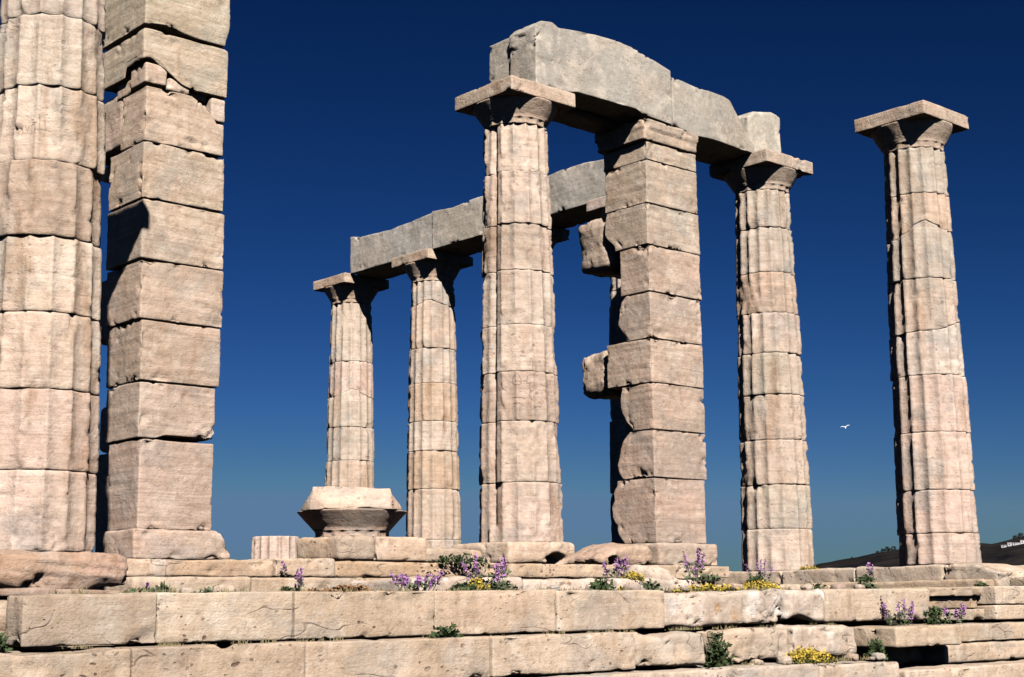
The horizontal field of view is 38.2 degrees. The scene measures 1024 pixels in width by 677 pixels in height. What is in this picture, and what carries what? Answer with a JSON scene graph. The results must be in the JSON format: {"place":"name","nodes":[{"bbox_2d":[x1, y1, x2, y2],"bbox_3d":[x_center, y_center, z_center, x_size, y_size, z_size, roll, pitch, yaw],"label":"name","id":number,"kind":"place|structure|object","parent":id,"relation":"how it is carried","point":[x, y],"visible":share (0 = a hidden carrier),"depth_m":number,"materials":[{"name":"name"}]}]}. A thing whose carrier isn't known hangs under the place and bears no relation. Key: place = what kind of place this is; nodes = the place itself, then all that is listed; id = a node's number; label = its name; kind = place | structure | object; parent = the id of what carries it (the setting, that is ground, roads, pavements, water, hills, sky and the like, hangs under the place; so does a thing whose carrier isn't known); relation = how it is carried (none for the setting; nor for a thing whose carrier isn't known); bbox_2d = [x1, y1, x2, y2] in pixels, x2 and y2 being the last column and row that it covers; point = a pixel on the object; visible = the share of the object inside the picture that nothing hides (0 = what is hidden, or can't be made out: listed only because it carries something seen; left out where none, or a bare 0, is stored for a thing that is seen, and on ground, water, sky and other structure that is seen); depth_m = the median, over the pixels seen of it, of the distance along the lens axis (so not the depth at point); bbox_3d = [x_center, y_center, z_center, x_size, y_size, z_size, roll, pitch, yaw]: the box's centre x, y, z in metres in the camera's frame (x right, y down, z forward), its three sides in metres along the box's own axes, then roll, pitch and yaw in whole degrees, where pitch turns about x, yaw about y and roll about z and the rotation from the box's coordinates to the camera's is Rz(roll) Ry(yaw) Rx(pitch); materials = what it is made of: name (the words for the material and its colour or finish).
{"place":"outdoors","nodes":[
{"label":"outdoors","id":0,"kind":"place"},
{"bbox_2d":[0,528,1023,676],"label":"temple platform","id":1,"kind":"structure","parent":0,"point":[383,632],"depth_m":11.87,"materials":[{"name":"stone"}]},
{"bbox_2d":[0,632,12,651],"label":"bush","id":2,"kind":"object","parent":1,"relation":"on","point":[3,644],"visible":1,"depth_m":8.61,"materials":[{"name":"green plant"}]},
{"bbox_2d":[0,0,105,551],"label":"fluted column","id":3,"kind":"structure","parent":1,"relation":"on","point":[52,127],"depth_m":10.74,"materials":[{"name":"stone"}]},
{"bbox_2d":[122,585,169,592],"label":"bush","id":4,"kind":"object","parent":1,"relation":"on","point":[132,590],"visible":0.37,"depth_m":9.86,"materials":[{"name":"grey plant"}]},
{"bbox_2d":[95,0,229,534],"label":"square pillar","id":5,"kind":"structure","parent":1,"relation":"on","point":[166,66],"depth_m":14.31,"materials":[{"name":"stone"}]},
{"bbox_2d":[155,581,171,590],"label":"bush","id":6,"kind":"object","parent":1,"relation":"on","point":[162,585],"visible":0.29,"depth_m":10.23,"materials":[{"name":"green plant"}]},
{"bbox_2d":[197,585,238,592],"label":"bush","id":7,"kind":"object","parent":1,"relation":"on","point":[207,590],"visible":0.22,"depth_m":10.14,"materials":[{"name":"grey plant"}]},
{"bbox_2d":[251,536,298,558],"bbox_3d":[-4.747,4.465,29.632,0.999,0.966,0.998,8,-14,-41],"label":"column stump","id":8,"kind":"object","parent":1,"relation":"on","point":[271,547],"visible":0.4,"depth_m":29.30,"materials":[{"name":"stone"}]},
{"bbox_2d":[278,560,287,577],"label":"purple flower plant","id":9,"kind":"object","parent":1,"relation":"on","point":[284,567],"visible":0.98,"depth_m":14.08,"materials":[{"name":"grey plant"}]},
{"bbox_2d":[280,586,294,590],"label":"bush","id":10,"kind":"object","parent":1,"relation":"on","point":[285,588],"visible":0.27,"depth_m":13.62,"materials":[{"name":"green plant"}]},
{"bbox_2d":[293,567,306,590],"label":"purple flower plant","id":11,"kind":"object","parent":1,"relation":"on","point":[299,579],"visible":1,"depth_m":13.79,"materials":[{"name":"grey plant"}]},
{"bbox_2d":[290,583,370,591],"bbox_3d":[-1.315,1.859,10.939,0.765,0.101,0.194,8,-14,-41],"label":"dry grass tuft","id":12,"kind":"object","parent":1,"relation":"on","point":[360,587],"visible":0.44,"depth_m":11.00,"materials":[{"name":"beige plant"}]},
{"bbox_2d":[313,273,388,487],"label":"fluted column","id":13,"kind":"structure","parent":1,"relation":"on","point":[350,446],"depth_m":28.07,"materials":[{"name":"stone"}]},
{"bbox_2d":[297,486,406,537],"bbox_3d":[-1.676,1.837,15.485,1.177,0.518,1.175,8,-14,-41],"label":"fallen capital","id":14,"kind":"object","parent":1,"relation":"on","point":[328,511],"visible":0.98,"depth_m":15.08,"materials":[{"name":"stone"}]},
{"bbox_2d":[389,569,443,590],"bbox_3d":[-0.730,1.866,11.359,0.406,0.189,0.195,4,-11,-24],"label":"purple flower plant","id":15,"kind":"object","parent":1,"relation":"on","point":[418,583],"visible":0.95,"depth_m":11.35,"materials":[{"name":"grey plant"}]},
{"bbox_2d":[392,248,472,547],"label":"fluted column","id":16,"kind":"structure","parent":1,"relation":"on","point":[433,513],"depth_m":26.10,"materials":[{"name":"stone"}]},
{"bbox_2d":[350,213,439,279],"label":"stone beam","id":17,"kind":"structure","parent":16,"relation":"on","point":[372,255],"depth_m":27.34,"materials":[{"name":"grey stone"}]},
{"bbox_2d":[428,622,463,637],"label":"bush","id":18,"kind":"object","parent":1,"relation":"on","point":[445,632],"visible":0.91,"depth_m":10.46,"materials":[{"name":"green plant"}]},
{"bbox_2d":[48,584,869,666],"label":"grass","id":19,"kind":"structure","parent":1,"relation":"on","point":[173,590],"depth_m":10.74,"materials":[{"name":"plant"}]},
{"bbox_2d":[431,552,490,565],"bbox_3d":[-0.523,2.323,15.567,0.887,0.142,0.236,8,-14,-41],"label":"bush","id":20,"kind":"object","parent":1,"relation":"on","point":[456,559],"visible":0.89,"depth_m":15.48,"materials":[{"name":"green plant"}]},
{"bbox_2d":[449,578,479,590],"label":"bush","id":21,"kind":"object","parent":1,"relation":"on","point":[464,586],"visible":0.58,"depth_m":11.56,"materials":[{"name":"green plant"}]},
{"bbox_2d":[468,577,489,589],"bbox_3d":[-0.277,1.958,11.727,0.210,0.140,0.169,8,-14,-41],"label":"yellow flower cushion","id":22,"kind":"object","parent":1,"relation":"on","point":[481,585],"visible":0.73,"depth_m":11.71,"materials":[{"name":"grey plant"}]},
{"bbox_2d":[461,552,507,589],"bbox_3d":[-0.224,1.868,11.848,0.362,0.317,0.217,5,-12,-28],"label":"purple flower plant","id":23,"kind":"object","parent":1,"relation":"on","point":[495,576],"visible":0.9,"depth_m":11.84,"materials":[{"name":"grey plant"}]},
{"bbox_2d":[489,580,517,589],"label":"bush","id":24,"kind":"object","parent":1,"relation":"on","point":[503,585],"visible":0.59,"depth_m":11.80,"materials":[{"name":"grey plant"}]},
{"bbox_2d":[496,557,511,575],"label":"purple flower plant","id":25,"kind":"object","parent":1,"relation":"on","point":[501,563],"visible":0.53,"depth_m":12.35,"materials":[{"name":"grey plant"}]},
{"bbox_2d":[455,75,575,542],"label":"fluted column","id":26,"kind":"structure","parent":1,"relation":"on","point":[520,495],"depth_m":17.44,"materials":[{"name":"stone"}]},
{"bbox_2d":[489,38,620,133],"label":"stone beam","id":27,"kind":"structure","parent":26,"relation":"on","point":[500,68],"depth_m":19.06,"materials":[{"name":"grey stone"}]},
{"bbox_2d":[509,21,671,125],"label":"stone beam","id":28,"kind":"structure","parent":26,"relation":"on","point":[618,82],"depth_m":18.64,"materials":[{"name":"grey stone"}]},
{"bbox_2d":[482,226,569,248],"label":"fluted column","id":29,"kind":"structure","parent":1,"relation":"on","point":[560,235],"depth_m":24.85,"materials":[{"name":"stone"}]},
{"bbox_2d":[432,196,484,255],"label":"stone beam","id":30,"kind":"structure","parent":29,"relation":"on","point":[458,229],"depth_m":25.83,"materials":[{"name":"grey stone"}]},
{"bbox_2d":[548,159,605,228],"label":"stone beam","id":31,"kind":"structure","parent":29,"relation":"on","point":[574,189],"depth_m":23.71,"materials":[{"name":"grey stone"}]},
{"bbox_2d":[589,576,616,589],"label":"bush","id":32,"kind":"object","parent":1,"relation":"on","point":[600,584],"visible":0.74,"depth_m":12.29,"materials":[{"name":"green plant"}]},
{"bbox_2d":[587,196,627,543],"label":"square pillar","id":33,"kind":"structure","parent":1,"relation":"on","point":[618,432],"depth_m":22.46,"materials":[{"name":"stone"}]},
{"bbox_2d":[602,555,628,577],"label":"purple flower plant","id":34,"kind":"object","parent":1,"relation":"on","point":[622,568],"visible":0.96,"depth_m":13.37,"materials":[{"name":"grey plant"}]},
{"bbox_2d":[619,570,644,582],"bbox_3d":[1.076,2.120,13.151,0.249,0.121,0.150,5,-11,-27],"label":"yellow flower cushion","id":35,"kind":"object","parent":1,"relation":"on","point":[632,575],"visible":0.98,"depth_m":13.14,"materials":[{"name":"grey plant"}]},
{"bbox_2d":[578,118,706,543],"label":"square pillar","id":36,"kind":"structure","parent":1,"relation":"on","point":[641,240],"depth_m":19.00,"materials":[{"name":"stone"}]},
{"bbox_2d":[670,78,753,159],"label":"stone beam","id":37,"kind":"structure","parent":36,"relation":"on","point":[711,120],"depth_m":20.06,"materials":[{"name":"grey stone"}]},
{"bbox_2d":[694,151,730,164],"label":"stone beam","id":38,"kind":"structure","parent":36,"relation":"on","point":[709,159],"depth_m":21.06,"materials":[{"name":"grey stone"}]},
{"bbox_2d":[638,578,663,590],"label":"bush","id":39,"kind":"object","parent":1,"relation":"on","point":[648,585],"visible":0.63,"depth_m":12.73,"materials":[{"name":"green plant"}]},
{"bbox_2d":[685,565,699,578],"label":"purple flower plant","id":40,"kind":"object","parent":1,"relation":"on","point":[687,577],"visible":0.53,"depth_m":14.18,"materials":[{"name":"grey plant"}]},
{"bbox_2d":[682,547,706,580],"bbox_3d":[1.670,2.081,13.644,0.212,0.305,0.181,-7,-12,29],"label":"purple flower plant","id":41,"kind":"object","parent":1,"relation":"on","point":[698,562],"visible":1,"depth_m":13.63,"materials":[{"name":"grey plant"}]},
{"bbox_2d":[671,582,743,592],"bbox_3d":[1.750,2.226,13.135,0.819,0.128,0.191,5,-12,-29],"label":"yellow flower cushion","id":42,"kind":"object","parent":1,"relation":"on","point":[712,587],"visible":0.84,"depth_m":13.11,"materials":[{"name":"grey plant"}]},
{"bbox_2d":[693,573,722,581],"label":"bush","id":43,"kind":"object","parent":1,"relation":"on","point":[711,578],"visible":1,"depth_m":13.74,"materials":[{"name":"green plant"}]},
{"bbox_2d":[703,632,734,668],"bbox_3d":[1.685,2.571,12.188,0.260,0.321,0.277,8,-14,-41],"label":"bush","id":44,"kind":"object","parent":1,"relation":"on","point":[717,655],"visible":0.99,"depth_m":12.16,"materials":[{"name":"green plant"}]},
{"bbox_2d":[746,576,762,584],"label":"bush","id":45,"kind":"object","parent":1,"relation":"on","point":[750,579],"visible":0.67,"depth_m":19.11,"materials":[{"name":"green plant"}]},
{"bbox_2d":[745,558,773,581],"bbox_3d":[3.217,3.016,19.195,0.325,0.347,0.236,6,-12,-32],"label":"purple flower plant","id":46,"kind":"object","parent":1,"relation":"on","point":[764,570],"visible":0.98,"depth_m":19.17,"materials":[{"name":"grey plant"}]},
{"bbox_2d":[709,149,813,571],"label":"fluted column","id":47,"kind":"structure","parent":1,"relation":"on","point":[776,517],"depth_m":20.49,"materials":[{"name":"stone"}]},
{"bbox_2d":[738,112,780,152],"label":"stone beam","id":48,"kind":"structure","parent":47,"relation":"on","point":[761,129],"depth_m":21.46,"materials":[{"name":"grey stone"}]},
{"bbox_2d":[743,579,784,590],"bbox_3d":[2.311,2.308,13.763,0.518,0.153,0.313,8,-14,-41],"label":"yellow flower cushion","id":49,"kind":"object","parent":1,"relation":"on","point":[761,584],"visible":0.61,"depth_m":13.73,"materials":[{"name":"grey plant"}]},
{"bbox_2d":[799,564,817,569],"bbox_3d":[3.856,2.974,19.132,0.321,0.102,0.148,4,-11,-26],"label":"yellow flower cushion","id":50,"kind":"object","parent":1,"relation":"on","point":[806,568],"visible":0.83,"depth_m":19.10,"materials":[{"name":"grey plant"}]},
{"bbox_2d":[783,645,837,664],"bbox_3d":[2.531,2.707,12.631,0.617,0.172,0.248,5,-12,-28],"label":"yellow flower cushion","id":51,"kind":"object","parent":1,"relation":"on","point":[809,655],"visible":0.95,"depth_m":12.58,"materials":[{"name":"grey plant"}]},
{"bbox_2d":[799,582,830,589],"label":"bush","id":52,"kind":"object","parent":1,"relation":"on","point":[816,586],"visible":0.25,"depth_m":14.49,"materials":[{"name":"green plant"}]},
{"bbox_2d":[854,574,874,582],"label":"bush","id":53,"kind":"object","parent":1,"relation":"on","point":[865,578],"visible":1,"depth_m":17.97,"materials":[{"name":"green plant"}]},
{"bbox_2d":[863,562,876,578],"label":"purple flower plant","id":54,"kind":"object","parent":1,"relation":"on","point":[870,571],"visible":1,"depth_m":18.07,"materials":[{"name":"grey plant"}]},
{"bbox_2d":[861,582,880,588],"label":"bush","id":55,"kind":"object","parent":1,"relation":"on","point":[868,585],"visible":0.72,"depth_m":15.07,"materials":[{"name":"green plant"}]},
{"bbox_2d":[863,637,889,661],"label":"bush","id":56,"kind":"object","parent":1,"relation":"on","point":[878,644],"visible":0.6,"depth_m":13.48,"materials":[{"name":"green plant"}]},
{"bbox_2d":[880,598,914,624],"bbox_3d":[3.710,2.615,14.190,0.353,0.273,0.209,1,-10,-11],"label":"purple flower plant","id":57,"kind":"object","parent":1,"relation":"on","point":[899,614],"visible":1,"depth_m":14.17,"materials":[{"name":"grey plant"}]},
{"bbox_2d":[854,100,981,565],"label":"fluted column","id":58,"kind":"structure","parent":1,"relation":"on","point":[935,501],"depth_m":18.65,"materials":[{"name":"stone"}]},
{"bbox_2d":[913,606,946,624],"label":"bush","id":59,"kind":"object","parent":1,"relation":"on","point":[933,615],"visible":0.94,"depth_m":14.73,"materials":[{"name":"green plant"}]},
{"bbox_2d":[942,603,966,623],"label":"purple flower plant","id":60,"kind":"object","parent":1,"relation":"on","point":[959,613],"visible":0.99,"depth_m":14.96,"materials":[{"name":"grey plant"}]},
{"bbox_2d":[973,581,989,586],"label":"bush","id":61,"kind":"object","parent":1,"relation":"on","point":[980,584],"visible":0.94,"depth_m":15.89,"materials":[{"name":"green plant"}]},
{"bbox_2d":[0,0,1023,570],"label":"sky","id":62,"kind":"structure","parent":0,"point":[342,122],"materials":[{"name":"blue"}]},
{"bbox_2d":[814,536,1023,568],"bbox_3d":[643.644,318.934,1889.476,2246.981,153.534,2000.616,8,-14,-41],"label":"hills","id":63,"kind":"structure","parent":0,"point":[996,553],"depth_m":1607.88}
]}

